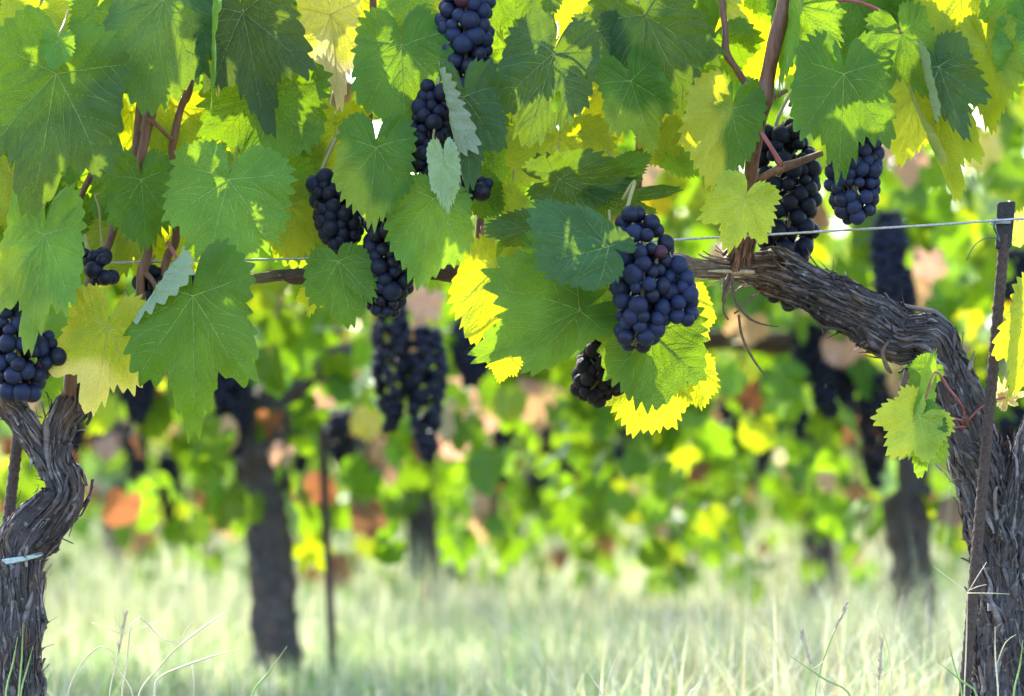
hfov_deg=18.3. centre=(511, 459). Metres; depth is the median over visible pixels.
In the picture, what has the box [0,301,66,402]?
grape bunch
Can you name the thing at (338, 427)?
grape bunch
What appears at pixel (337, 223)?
grape bunch
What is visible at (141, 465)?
grape bunch
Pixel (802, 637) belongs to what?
grass stalk
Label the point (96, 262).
grape bunch
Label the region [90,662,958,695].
grass
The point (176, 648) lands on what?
grass stalk
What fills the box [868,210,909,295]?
grape bunch
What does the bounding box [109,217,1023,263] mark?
trellis wire
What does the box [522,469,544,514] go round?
grape bunch
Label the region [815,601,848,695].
grass stalk
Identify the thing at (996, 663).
grass stalk
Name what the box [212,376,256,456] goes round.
grape bunch
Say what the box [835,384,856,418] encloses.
grape bunch
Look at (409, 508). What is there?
grapevine
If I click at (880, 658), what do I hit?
grass stalk
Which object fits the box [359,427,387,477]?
grape bunch
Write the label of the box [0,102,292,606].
grapevine
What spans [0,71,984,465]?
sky
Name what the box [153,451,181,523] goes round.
grape bunch
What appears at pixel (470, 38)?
grape bunch
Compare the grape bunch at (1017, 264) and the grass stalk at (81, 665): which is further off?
the grape bunch at (1017, 264)
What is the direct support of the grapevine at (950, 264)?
on the ground at (426, 684)
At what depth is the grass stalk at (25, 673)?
3.40 m
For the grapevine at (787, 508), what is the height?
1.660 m
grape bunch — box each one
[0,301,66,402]
[72,421,85,453]
[83,233,119,285]
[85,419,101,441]
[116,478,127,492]
[118,380,158,424]
[122,421,149,488]
[132,255,194,300]
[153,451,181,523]
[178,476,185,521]
[212,372,240,408]
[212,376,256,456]
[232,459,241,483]
[290,429,311,473]
[305,129,364,254]
[323,407,359,465]
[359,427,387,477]
[363,216,413,317]
[370,303,412,431]
[406,325,449,460]
[410,76,493,201]
[435,0,495,141]
[449,317,490,387]
[491,426,518,485]
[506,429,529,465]
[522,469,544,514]
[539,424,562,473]
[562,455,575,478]
[569,285,623,407]
[609,440,624,483]
[610,179,698,352]
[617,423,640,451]
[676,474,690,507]
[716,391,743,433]
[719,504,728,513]
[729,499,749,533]
[752,412,775,475]
[757,89,822,311]
[787,322,831,381]
[791,379,810,446]
[809,350,853,419]
[824,136,884,224]
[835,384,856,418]
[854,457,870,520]
[856,371,892,488]
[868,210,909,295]
[874,264,918,314]
[997,405,1023,459]
[1003,248,1023,321]
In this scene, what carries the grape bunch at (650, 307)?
hanging from the grapevine at (903, 80)
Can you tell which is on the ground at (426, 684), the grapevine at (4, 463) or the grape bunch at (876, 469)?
the grapevine at (4, 463)
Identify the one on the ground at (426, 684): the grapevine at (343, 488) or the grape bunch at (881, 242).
the grapevine at (343, 488)
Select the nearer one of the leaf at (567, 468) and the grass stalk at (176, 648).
the grass stalk at (176, 648)
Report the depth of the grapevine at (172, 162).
3.40 m
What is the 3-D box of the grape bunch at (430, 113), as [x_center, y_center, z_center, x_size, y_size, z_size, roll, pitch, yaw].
[-0.067,-0.370,3.409,0.095,0.188,0.052,0,0,0]
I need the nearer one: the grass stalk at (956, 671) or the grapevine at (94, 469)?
the grass stalk at (956, 671)
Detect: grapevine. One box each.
[0,0,365,695]
[0,69,652,678]
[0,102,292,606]
[0,261,307,578]
[0,457,20,477]
[1,402,189,523]
[38,261,371,551]
[163,72,689,613]
[224,325,378,534]
[251,0,1023,695]
[334,212,654,541]
[357,122,753,576]
[391,318,624,528]
[546,66,1023,663]
[566,96,1022,612]
[590,189,891,553]
[616,226,851,529]
[677,111,1022,574]
[844,171,980,552]
[849,258,958,528]
[964,156,1015,567]
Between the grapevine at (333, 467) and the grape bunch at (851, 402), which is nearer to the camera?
the grape bunch at (851, 402)
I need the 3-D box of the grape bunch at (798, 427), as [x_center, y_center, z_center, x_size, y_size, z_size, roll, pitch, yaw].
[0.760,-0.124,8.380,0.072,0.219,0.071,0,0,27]
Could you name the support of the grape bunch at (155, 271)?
hanging from the grapevine at (172, 162)
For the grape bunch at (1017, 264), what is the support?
hanging from the grapevine at (908, 508)
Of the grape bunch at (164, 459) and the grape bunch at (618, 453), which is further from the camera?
the grape bunch at (164, 459)
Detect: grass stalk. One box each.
[5,637,17,695]
[18,627,22,695]
[20,647,32,695]
[67,646,113,695]
[92,609,158,695]
[108,651,132,695]
[121,617,188,695]
[138,612,223,695]
[154,648,237,695]
[251,647,286,695]
[586,649,619,695]
[789,655,850,695]
[799,628,831,695]
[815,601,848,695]
[870,635,908,695]
[875,606,891,695]
[933,562,1002,695]
[937,661,977,695]
[948,643,962,695]
[994,634,1014,695]
[1013,641,1022,695]
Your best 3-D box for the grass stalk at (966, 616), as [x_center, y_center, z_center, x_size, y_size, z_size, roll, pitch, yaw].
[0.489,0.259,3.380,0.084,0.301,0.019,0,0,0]
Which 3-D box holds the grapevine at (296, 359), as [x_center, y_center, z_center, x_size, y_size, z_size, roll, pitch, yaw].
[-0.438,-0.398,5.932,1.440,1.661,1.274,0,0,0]
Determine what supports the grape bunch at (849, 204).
hanging from the grapevine at (903, 80)
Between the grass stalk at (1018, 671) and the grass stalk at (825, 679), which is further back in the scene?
the grass stalk at (825, 679)
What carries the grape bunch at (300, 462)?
hanging from the grapevine at (409, 508)
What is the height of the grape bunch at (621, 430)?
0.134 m
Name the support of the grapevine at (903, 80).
on the ground at (426, 684)
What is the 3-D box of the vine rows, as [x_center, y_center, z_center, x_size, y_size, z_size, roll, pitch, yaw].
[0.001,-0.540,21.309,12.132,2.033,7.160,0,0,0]
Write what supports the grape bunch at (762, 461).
hanging from the grapevine at (787, 508)
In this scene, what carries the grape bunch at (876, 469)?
hanging from the grapevine at (908, 508)
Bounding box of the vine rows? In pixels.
[0,241,955,524]
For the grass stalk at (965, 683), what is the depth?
3.36 m
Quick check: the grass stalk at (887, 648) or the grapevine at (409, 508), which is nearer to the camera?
the grass stalk at (887, 648)
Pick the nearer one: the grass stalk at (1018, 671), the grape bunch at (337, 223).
the grass stalk at (1018, 671)
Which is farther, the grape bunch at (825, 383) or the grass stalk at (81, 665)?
the grape bunch at (825, 383)
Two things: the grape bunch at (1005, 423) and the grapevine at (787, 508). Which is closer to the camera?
the grape bunch at (1005, 423)
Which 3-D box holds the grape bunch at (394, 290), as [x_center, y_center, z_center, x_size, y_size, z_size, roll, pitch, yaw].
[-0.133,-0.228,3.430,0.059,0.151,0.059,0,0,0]
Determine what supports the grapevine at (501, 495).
on the ground at (426, 684)
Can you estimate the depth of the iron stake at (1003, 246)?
3.42 m
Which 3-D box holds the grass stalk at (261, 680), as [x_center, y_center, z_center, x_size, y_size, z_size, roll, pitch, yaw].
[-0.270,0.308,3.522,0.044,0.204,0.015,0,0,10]
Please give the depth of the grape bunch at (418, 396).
5.06 m
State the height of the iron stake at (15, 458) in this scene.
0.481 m
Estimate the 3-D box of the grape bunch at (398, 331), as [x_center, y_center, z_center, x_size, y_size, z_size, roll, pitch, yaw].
[-0.192,-0.154,5.080,0.071,0.219,0.072,0,0,16]
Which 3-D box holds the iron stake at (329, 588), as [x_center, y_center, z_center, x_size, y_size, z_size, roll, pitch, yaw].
[-0.345,0.174,5.950,0.038,0.473,0.016,0,0,0]
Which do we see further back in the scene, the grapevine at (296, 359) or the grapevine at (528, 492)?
the grapevine at (528, 492)
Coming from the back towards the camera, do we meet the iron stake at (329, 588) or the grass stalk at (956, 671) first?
the iron stake at (329, 588)
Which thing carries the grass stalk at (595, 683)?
on the ground at (426, 684)
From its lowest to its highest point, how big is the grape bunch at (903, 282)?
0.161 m
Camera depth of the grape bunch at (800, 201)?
3.53 m
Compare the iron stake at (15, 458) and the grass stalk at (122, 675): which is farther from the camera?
the iron stake at (15, 458)
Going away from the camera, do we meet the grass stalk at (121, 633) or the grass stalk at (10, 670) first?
the grass stalk at (10, 670)
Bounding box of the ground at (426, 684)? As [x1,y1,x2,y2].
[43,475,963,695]
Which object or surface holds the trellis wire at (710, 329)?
attached to the grapevine at (908, 508)
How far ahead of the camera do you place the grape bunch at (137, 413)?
5.86 m
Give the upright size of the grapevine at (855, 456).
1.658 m
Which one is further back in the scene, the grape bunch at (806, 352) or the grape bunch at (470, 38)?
the grape bunch at (806, 352)
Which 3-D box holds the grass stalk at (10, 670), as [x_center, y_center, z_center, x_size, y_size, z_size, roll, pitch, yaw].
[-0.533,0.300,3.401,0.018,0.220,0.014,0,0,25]
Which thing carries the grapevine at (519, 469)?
on the ground at (426, 684)
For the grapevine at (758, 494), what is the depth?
13.45 m
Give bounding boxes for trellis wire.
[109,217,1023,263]
[256,329,989,329]
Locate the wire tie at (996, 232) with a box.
[966,221,999,259]
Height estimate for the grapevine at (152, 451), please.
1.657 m
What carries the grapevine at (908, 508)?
on the ground at (426, 684)
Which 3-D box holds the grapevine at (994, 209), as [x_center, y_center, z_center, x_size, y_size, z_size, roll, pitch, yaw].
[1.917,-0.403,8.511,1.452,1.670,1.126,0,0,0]
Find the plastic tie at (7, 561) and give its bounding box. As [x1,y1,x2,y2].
[2,552,43,564]
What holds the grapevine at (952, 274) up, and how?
on the ground at (426, 684)
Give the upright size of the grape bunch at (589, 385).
0.155 m
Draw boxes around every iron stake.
[1,402,27,525]
[318,426,336,677]
[958,201,1014,695]
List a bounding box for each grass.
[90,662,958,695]
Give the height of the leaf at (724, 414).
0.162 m
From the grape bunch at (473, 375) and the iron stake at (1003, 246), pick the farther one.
the grape bunch at (473, 375)
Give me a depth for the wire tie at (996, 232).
3.39 m
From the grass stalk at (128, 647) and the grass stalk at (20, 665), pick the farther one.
the grass stalk at (128, 647)
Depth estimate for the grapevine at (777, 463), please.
15.98 m
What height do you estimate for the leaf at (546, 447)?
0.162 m

